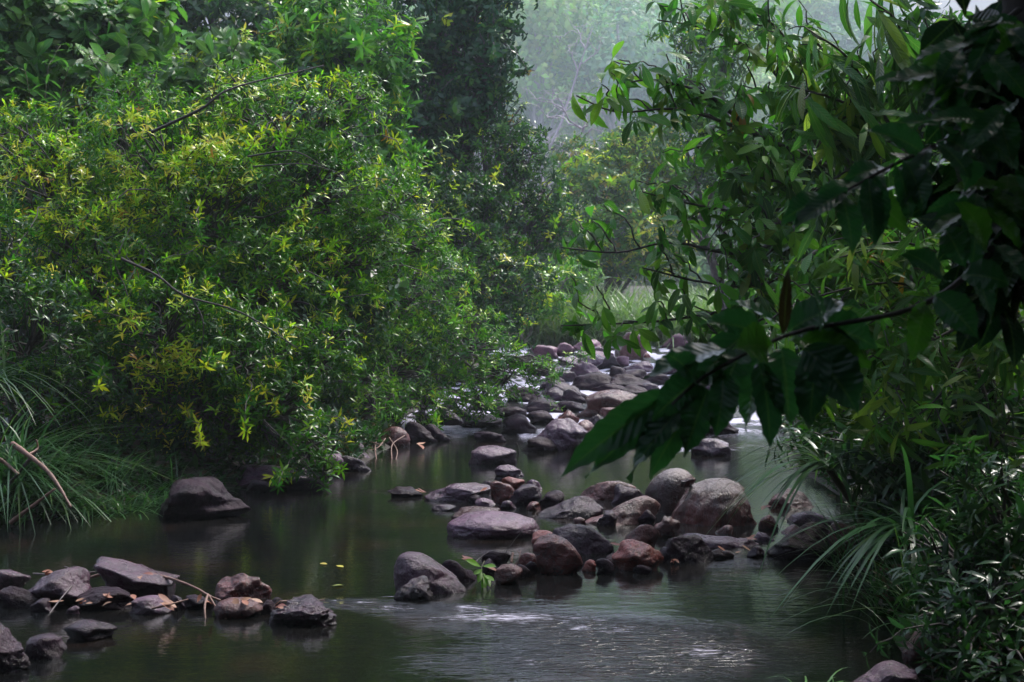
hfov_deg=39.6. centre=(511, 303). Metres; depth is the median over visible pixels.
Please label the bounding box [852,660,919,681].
rock
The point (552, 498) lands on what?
rock
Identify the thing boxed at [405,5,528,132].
hillside tree
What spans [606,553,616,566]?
rock
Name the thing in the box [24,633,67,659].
rock
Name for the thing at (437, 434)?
rock
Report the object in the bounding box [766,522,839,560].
rock
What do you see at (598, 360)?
rock
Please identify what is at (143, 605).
rock
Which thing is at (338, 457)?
rock
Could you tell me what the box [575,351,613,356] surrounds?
rock
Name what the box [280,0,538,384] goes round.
forest tree
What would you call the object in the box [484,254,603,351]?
riverside bush
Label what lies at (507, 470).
rock
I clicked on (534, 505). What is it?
rock
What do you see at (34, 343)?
bank shrub
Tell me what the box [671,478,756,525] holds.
rock
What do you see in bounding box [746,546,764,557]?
rock
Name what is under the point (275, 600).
rock
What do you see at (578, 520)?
rock
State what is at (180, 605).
rock
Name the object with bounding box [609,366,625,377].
rock
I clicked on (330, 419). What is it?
grass tuft
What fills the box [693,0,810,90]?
hillside tree
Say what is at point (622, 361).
rock
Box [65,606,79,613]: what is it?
rock
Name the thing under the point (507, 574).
rock
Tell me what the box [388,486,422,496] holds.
rock
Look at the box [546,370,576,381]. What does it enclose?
rock
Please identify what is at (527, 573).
rock
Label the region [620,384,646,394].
rock
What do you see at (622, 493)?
rock
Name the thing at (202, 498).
rock
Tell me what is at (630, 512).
rock
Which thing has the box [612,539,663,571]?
rock
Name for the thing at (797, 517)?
rock
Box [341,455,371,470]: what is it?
rock
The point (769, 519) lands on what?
rock
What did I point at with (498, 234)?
glossy tree
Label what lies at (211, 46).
spoon leaf shrub
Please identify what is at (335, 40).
broadleaf tree
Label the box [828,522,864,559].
rock
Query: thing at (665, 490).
rock
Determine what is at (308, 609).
rock
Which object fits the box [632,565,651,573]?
rock
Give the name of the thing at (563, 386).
rock
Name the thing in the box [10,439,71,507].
dead branch
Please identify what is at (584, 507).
rock
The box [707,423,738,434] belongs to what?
rock
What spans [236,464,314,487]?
rock
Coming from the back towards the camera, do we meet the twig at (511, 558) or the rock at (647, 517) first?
the rock at (647, 517)
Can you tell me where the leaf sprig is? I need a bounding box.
[466,559,495,587]
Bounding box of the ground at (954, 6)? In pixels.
[0,0,1023,681]
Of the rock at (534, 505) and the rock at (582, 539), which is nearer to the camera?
the rock at (582, 539)
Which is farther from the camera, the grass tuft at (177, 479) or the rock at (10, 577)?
the grass tuft at (177, 479)
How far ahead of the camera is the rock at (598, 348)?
29.25 m
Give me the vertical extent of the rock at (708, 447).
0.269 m
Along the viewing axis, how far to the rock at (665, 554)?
8.79 m
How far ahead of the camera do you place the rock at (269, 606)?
7.31 m
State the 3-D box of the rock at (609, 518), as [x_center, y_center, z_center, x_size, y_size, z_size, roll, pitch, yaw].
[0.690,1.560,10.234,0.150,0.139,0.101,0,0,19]
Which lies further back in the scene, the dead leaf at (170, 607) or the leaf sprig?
the leaf sprig
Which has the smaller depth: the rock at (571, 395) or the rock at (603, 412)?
the rock at (603, 412)
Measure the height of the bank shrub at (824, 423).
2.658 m
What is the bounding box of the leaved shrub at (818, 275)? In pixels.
[774,161,1023,491]
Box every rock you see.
[0,569,30,589]
[0,586,41,608]
[0,622,30,672]
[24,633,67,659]
[28,566,91,604]
[30,598,54,611]
[63,619,117,641]
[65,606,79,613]
[77,586,132,609]
[93,556,179,597]
[129,595,170,614]
[158,476,250,520]
[170,595,187,609]
[184,594,213,608]
[213,597,262,618]
[215,573,271,599]
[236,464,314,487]
[246,479,271,492]
[261,600,275,613]
[269,594,336,626]
[272,597,285,608]
[283,478,321,489]
[322,453,343,469]
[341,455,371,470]
[354,405,377,423]
[355,443,369,457]
[381,426,409,446]
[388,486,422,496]
[393,551,466,594]
[394,575,432,600]
[405,421,437,442]
[415,411,433,423]
[424,482,490,501]
[425,424,449,441]
[431,504,455,510]
[439,409,462,424]
[442,559,476,582]
[446,511,539,538]
[451,506,500,518]
[460,409,468,418]
[460,415,502,427]
[467,494,481,502]
[468,445,516,464]
[471,402,504,410]
[474,431,506,442]
[475,498,494,506]
[480,558,497,574]
[481,550,510,565]
[482,480,491,485]
[490,481,514,502]
[494,464,523,476]
[494,564,522,584]
[496,406,526,416]
[500,501,516,508]
[501,414,535,433]
[501,477,524,489]
[505,387,540,401]
[509,484,541,504]
[516,552,536,565]
[517,564,533,578]
[521,436,556,451]
[522,397,564,412]
[525,561,536,573]
[526,410,553,424]
[526,479,541,489]
[526,501,540,510]
[531,345,558,357]
[531,530,552,550]
[533,534,582,574]
[536,418,587,450]
[537,363,564,375]
[537,496,602,518]
[539,378,565,388]
[539,490,563,506]
[541,380,587,397]
[544,387,562,400]
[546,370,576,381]
[552,524,613,554]
[556,357,577,364]
[557,342,574,355]
[557,401,584,410]
[558,410,579,423]
[561,389,585,402]
[569,361,600,375]
[572,373,611,389]
[573,339,601,351]
[573,517,585,525]
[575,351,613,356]
[576,390,635,417]
[577,354,604,365]
[578,420,593,431]
[580,481,635,499]
[582,559,595,571]
[585,495,660,525]
[588,415,602,424]
[590,383,623,390]
[595,346,603,351]
[595,558,614,573]
[596,355,620,369]
[597,510,617,526]
[599,407,613,417]
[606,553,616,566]
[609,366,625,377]
[611,373,650,386]
[611,484,643,503]
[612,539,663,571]
[614,332,645,359]
[616,356,628,366]
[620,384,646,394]
[623,361,653,371]
[624,369,646,378]
[624,524,659,548]
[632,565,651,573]
[637,509,656,524]
[642,383,658,390]
[644,373,668,385]
[645,468,694,512]
[654,516,679,537]
[660,547,668,561]
[662,333,687,347]
[662,369,676,374]
[665,534,713,562]
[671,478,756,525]
[680,478,695,487]
[682,533,757,547]
[691,438,731,455]
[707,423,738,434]
[712,548,728,559]
[715,525,732,533]
[723,550,734,558]
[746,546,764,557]
[754,532,774,540]
[758,514,778,528]
[766,488,813,508]
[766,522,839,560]
[781,524,798,533]
[787,511,834,523]
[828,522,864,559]
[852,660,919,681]
[901,627,933,669]
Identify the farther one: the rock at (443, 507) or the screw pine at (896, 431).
the rock at (443, 507)
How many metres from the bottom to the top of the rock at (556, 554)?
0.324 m
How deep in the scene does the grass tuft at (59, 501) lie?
10.70 m
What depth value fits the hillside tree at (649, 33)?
250.94 m
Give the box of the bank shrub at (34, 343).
[0,192,197,454]
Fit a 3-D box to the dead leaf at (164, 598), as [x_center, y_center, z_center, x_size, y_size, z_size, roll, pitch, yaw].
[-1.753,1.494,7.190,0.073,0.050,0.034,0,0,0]
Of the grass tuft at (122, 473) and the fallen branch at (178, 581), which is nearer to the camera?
the fallen branch at (178, 581)
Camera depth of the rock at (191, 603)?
7.43 m
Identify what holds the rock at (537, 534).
on the water
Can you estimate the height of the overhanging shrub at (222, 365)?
2.266 m
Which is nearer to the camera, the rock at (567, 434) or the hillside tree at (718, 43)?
the rock at (567, 434)
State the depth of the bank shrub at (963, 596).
6.18 m
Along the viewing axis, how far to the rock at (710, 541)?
9.34 m
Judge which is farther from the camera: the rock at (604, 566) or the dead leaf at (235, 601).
the rock at (604, 566)
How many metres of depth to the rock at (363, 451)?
14.58 m
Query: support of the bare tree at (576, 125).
on the ground at (954, 6)
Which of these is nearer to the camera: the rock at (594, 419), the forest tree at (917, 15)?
the forest tree at (917, 15)
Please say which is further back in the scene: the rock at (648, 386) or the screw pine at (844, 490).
the rock at (648, 386)
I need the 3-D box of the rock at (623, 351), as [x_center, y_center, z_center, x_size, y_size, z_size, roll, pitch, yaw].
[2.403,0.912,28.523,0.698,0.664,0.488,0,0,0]
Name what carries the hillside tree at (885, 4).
on the ground at (954, 6)
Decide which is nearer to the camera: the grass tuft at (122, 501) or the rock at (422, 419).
the grass tuft at (122, 501)
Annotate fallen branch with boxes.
[33,566,95,575]
[90,572,226,618]
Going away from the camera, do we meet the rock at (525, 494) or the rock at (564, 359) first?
the rock at (525, 494)
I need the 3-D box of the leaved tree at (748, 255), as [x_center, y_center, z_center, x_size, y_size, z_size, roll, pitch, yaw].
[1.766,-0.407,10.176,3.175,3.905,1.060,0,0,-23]
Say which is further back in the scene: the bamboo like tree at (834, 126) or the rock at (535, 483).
the rock at (535, 483)
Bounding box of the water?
[0,345,933,681]
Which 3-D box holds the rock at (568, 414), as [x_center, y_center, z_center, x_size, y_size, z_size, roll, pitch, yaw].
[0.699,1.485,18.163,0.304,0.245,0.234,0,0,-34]
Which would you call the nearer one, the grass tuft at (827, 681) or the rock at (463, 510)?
the grass tuft at (827, 681)
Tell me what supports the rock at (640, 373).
on the water
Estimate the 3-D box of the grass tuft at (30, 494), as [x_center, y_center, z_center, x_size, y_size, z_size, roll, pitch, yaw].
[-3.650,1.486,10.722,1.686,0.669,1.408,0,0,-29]
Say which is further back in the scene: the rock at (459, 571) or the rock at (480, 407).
the rock at (480, 407)
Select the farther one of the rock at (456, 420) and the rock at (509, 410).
the rock at (509, 410)
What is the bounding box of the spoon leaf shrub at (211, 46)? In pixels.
[142,26,287,245]
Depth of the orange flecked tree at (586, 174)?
41.06 m
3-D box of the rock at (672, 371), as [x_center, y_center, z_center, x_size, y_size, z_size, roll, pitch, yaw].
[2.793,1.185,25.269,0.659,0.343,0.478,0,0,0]
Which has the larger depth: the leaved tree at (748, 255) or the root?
the root
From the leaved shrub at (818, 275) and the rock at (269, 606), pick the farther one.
the leaved shrub at (818, 275)
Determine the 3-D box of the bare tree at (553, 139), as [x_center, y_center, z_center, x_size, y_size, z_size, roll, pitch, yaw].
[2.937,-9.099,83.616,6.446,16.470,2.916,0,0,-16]
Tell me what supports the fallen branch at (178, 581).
on the rock at (120, 573)
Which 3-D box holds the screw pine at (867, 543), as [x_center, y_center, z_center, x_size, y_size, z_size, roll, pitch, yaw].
[2.020,1.240,7.154,1.562,1.130,1.414,0,0,34]
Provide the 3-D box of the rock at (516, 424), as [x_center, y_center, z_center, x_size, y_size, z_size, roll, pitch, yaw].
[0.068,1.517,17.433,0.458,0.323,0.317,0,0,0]
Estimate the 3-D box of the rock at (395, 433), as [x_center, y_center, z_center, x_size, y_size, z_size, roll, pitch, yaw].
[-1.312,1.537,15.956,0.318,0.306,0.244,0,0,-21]
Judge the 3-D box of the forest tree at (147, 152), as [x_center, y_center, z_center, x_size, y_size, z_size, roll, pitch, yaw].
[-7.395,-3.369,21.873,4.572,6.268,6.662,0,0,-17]
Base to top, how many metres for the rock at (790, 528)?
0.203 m
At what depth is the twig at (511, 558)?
8.27 m
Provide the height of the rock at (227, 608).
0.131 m
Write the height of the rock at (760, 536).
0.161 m
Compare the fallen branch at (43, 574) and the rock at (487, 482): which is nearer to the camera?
the fallen branch at (43, 574)
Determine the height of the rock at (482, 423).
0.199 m
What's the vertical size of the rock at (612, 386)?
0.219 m
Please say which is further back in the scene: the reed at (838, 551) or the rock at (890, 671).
the reed at (838, 551)
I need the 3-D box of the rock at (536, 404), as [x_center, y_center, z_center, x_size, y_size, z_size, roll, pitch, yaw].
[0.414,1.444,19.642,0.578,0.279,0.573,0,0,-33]
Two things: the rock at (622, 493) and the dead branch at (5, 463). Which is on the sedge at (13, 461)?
the dead branch at (5, 463)
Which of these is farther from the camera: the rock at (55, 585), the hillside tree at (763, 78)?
the hillside tree at (763, 78)
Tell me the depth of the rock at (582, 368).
24.68 m
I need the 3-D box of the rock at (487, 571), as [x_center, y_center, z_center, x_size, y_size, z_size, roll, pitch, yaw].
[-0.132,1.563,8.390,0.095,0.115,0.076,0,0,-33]
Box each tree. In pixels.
[0,0,190,341]
[0,44,114,383]
[0,64,171,258]
[142,0,356,273]
[248,0,434,365]
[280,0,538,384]
[375,0,537,319]
[384,90,613,363]
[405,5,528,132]
[488,0,609,188]
[489,61,557,191]
[498,192,627,292]
[512,117,699,302]
[513,17,606,267]
[520,87,608,218]
[532,111,699,290]
[541,0,678,137]
[546,62,651,147]
[552,0,880,476]
[556,0,1023,483]
[563,0,599,15]
[565,3,609,28]
[583,0,613,17]
[588,0,689,36]
[592,0,684,36]
[612,15,703,127]
[626,4,721,62]
[636,42,734,157]
[644,0,792,308]
[646,162,773,295]
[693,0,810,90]
[715,0,1023,442]
[728,46,824,186]
[758,3,807,128]
[763,142,1023,508]
[774,0,943,442]
[788,0,835,52]
[813,0,901,73]
[816,13,896,85]
[865,1,910,19]
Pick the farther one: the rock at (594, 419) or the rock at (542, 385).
the rock at (542, 385)
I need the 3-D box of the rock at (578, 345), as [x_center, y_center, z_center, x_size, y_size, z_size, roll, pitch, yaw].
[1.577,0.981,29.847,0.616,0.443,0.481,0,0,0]
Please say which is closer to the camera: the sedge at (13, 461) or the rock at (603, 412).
the sedge at (13, 461)
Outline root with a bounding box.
[364,435,404,458]
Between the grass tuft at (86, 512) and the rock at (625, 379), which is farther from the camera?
the rock at (625, 379)
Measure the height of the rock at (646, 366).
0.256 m
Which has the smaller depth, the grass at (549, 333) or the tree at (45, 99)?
the tree at (45, 99)
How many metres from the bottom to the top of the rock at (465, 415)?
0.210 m
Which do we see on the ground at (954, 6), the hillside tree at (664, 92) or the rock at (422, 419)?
the hillside tree at (664, 92)
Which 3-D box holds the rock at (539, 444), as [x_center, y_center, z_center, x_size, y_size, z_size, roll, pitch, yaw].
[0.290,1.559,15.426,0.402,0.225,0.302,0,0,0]
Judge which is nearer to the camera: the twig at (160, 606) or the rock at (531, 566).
the twig at (160, 606)
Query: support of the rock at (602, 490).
on the water
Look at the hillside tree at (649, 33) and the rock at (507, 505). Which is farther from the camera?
the hillside tree at (649, 33)
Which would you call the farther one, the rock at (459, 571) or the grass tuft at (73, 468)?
the grass tuft at (73, 468)
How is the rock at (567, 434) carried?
on the water
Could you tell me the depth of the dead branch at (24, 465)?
10.29 m
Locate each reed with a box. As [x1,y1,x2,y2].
[765,486,901,568]
[767,514,962,636]
[771,523,956,608]
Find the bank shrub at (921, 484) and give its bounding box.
[765,372,1023,547]
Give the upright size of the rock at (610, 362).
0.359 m
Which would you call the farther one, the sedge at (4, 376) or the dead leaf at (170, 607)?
the sedge at (4, 376)
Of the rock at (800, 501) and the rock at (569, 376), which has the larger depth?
the rock at (569, 376)
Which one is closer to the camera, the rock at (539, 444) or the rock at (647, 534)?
the rock at (647, 534)
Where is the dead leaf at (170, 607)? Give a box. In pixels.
[161,603,173,609]
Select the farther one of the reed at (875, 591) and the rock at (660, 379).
the rock at (660, 379)
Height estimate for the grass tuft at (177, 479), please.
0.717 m
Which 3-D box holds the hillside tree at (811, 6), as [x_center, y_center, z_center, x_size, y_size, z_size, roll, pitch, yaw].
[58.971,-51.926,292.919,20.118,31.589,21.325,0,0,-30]
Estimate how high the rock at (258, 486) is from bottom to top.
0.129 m
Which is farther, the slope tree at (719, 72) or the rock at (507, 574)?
the slope tree at (719, 72)
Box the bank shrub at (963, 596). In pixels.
[861,433,1023,681]
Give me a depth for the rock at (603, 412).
18.48 m
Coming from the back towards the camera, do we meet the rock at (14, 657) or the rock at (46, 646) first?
the rock at (46, 646)
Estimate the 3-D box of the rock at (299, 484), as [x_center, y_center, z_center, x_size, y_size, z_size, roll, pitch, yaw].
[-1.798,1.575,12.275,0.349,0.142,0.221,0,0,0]
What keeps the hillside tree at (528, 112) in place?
on the ground at (954, 6)
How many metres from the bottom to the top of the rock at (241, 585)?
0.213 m
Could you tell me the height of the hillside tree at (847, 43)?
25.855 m
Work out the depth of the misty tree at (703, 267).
69.72 m
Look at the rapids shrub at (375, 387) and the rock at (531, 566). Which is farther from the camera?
the rapids shrub at (375, 387)
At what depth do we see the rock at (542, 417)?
18.08 m
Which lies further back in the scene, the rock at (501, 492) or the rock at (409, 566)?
the rock at (501, 492)
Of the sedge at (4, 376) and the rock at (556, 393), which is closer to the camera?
the sedge at (4, 376)
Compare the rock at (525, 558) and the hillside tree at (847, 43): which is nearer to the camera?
the rock at (525, 558)
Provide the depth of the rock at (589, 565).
8.48 m
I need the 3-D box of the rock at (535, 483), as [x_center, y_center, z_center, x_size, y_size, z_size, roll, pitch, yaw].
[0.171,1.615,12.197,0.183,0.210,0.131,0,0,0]
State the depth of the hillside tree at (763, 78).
203.53 m
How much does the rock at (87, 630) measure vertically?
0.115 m
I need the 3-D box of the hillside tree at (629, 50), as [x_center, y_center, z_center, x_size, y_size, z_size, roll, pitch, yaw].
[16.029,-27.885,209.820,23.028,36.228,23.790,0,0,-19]
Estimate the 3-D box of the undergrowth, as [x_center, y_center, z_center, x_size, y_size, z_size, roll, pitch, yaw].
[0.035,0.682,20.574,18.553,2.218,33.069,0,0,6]
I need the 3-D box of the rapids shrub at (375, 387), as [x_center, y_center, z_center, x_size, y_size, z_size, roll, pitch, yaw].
[-1.157,0.196,18.022,3.530,2.667,3.203,0,0,-25]
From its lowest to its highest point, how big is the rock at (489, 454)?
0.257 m
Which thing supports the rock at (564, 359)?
on the water
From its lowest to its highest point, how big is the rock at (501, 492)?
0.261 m
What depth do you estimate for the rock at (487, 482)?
12.07 m
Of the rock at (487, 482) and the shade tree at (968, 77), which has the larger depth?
the rock at (487, 482)
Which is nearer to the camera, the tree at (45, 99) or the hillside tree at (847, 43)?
the tree at (45, 99)
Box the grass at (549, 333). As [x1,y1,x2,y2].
[512,271,778,348]
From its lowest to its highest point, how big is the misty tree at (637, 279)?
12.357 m
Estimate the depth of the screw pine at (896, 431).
8.31 m
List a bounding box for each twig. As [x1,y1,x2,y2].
[49,585,72,613]
[151,599,188,608]
[510,552,513,562]
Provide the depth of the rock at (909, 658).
6.18 m
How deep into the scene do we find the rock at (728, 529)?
9.87 m
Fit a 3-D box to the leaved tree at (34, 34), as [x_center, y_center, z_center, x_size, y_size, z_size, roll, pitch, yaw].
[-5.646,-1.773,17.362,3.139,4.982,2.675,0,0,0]
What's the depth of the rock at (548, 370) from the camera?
24.85 m
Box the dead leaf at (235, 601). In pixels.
[232,598,238,603]
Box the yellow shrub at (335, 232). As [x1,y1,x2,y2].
[0,22,485,409]
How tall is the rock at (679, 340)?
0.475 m
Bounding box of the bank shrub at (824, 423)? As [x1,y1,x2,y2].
[782,159,1023,461]
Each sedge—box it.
[0,317,121,432]
[0,389,176,534]
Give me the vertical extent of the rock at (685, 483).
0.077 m
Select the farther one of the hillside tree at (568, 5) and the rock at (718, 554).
the hillside tree at (568, 5)
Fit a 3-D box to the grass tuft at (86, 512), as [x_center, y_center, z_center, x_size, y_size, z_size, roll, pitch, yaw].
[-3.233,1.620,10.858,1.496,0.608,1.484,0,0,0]
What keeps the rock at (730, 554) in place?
on the water
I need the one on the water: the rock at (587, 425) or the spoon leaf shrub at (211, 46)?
the rock at (587, 425)
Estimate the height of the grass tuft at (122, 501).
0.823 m
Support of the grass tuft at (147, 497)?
on the ground at (954, 6)
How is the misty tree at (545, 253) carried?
on the ground at (954, 6)
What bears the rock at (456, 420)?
on the water
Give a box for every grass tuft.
[0,452,131,526]
[0,455,102,516]
[8,444,128,528]
[27,417,143,494]
[30,475,156,523]
[57,440,187,508]
[60,479,166,518]
[79,473,228,513]
[116,444,253,506]
[294,410,375,432]
[773,667,846,681]
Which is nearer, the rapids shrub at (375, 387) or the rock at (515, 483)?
the rock at (515, 483)
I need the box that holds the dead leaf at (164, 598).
[158,594,170,602]
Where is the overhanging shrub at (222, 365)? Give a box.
[31,227,366,494]
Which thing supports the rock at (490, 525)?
on the water
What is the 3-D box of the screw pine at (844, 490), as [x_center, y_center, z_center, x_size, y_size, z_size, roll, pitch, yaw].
[1.969,1.210,8.805,1.685,0.804,1.644,0,0,0]
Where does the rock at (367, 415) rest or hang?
on the ground at (954, 6)
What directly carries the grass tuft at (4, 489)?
on the ground at (954, 6)
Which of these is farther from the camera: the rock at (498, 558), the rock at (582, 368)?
the rock at (582, 368)
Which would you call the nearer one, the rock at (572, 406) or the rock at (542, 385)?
the rock at (572, 406)
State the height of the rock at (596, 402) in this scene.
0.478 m
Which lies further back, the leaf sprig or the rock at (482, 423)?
the rock at (482, 423)
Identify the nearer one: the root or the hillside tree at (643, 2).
the root
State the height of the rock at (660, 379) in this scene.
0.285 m
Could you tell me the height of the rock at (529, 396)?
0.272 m
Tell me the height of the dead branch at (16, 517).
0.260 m
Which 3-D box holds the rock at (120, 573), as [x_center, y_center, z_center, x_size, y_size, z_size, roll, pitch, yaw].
[-2.050,1.526,7.770,0.463,0.261,0.316,0,0,0]
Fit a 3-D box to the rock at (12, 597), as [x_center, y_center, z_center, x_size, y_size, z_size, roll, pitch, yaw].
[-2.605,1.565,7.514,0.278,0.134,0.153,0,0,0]
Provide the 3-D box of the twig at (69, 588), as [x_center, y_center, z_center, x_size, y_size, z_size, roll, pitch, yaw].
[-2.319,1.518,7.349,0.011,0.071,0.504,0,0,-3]
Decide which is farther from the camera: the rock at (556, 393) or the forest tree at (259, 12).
the forest tree at (259, 12)
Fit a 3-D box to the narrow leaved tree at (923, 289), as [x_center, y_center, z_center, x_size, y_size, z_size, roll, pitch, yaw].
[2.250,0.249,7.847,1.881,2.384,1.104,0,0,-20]
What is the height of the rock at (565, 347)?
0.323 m
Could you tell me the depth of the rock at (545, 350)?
28.56 m
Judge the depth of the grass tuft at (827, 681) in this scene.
5.66 m
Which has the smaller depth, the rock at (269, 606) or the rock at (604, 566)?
the rock at (269, 606)
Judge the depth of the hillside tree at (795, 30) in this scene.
266.23 m
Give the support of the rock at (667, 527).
on the water
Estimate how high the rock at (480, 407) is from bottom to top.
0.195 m
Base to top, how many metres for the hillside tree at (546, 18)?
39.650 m
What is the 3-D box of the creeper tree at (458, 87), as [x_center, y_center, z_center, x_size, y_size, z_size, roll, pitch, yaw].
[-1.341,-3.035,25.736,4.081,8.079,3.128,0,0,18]
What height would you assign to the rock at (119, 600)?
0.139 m
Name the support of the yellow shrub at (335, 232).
on the ground at (954, 6)
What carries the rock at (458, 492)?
on the water
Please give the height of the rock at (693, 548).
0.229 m
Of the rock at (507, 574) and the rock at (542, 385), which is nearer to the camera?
the rock at (507, 574)
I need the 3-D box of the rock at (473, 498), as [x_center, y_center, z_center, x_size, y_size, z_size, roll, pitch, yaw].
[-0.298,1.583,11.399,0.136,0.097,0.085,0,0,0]
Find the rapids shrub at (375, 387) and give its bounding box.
[300,218,594,430]
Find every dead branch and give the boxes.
[0,457,18,474]
[9,448,38,485]
[9,488,55,524]
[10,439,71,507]
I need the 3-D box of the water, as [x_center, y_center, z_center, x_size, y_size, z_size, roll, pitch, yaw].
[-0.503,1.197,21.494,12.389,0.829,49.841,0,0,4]
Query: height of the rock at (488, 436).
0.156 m
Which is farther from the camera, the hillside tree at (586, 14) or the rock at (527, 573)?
the hillside tree at (586, 14)
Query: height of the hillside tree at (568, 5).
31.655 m
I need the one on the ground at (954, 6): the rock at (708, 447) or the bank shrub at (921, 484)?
the bank shrub at (921, 484)
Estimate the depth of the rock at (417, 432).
16.37 m
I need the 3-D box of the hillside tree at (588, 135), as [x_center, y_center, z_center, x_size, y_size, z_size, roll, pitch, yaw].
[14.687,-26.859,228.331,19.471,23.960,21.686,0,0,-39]
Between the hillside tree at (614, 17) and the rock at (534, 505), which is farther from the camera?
the hillside tree at (614, 17)
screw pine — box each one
[702,426,944,579]
[771,445,983,628]
[799,385,1017,482]
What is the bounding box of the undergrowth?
[0,307,1023,681]
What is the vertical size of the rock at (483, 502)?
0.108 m
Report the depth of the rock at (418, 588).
7.66 m
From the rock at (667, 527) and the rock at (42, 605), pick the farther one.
the rock at (667, 527)
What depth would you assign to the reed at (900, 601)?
6.74 m
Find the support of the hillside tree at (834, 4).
on the ground at (954, 6)
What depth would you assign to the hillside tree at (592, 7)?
308.69 m

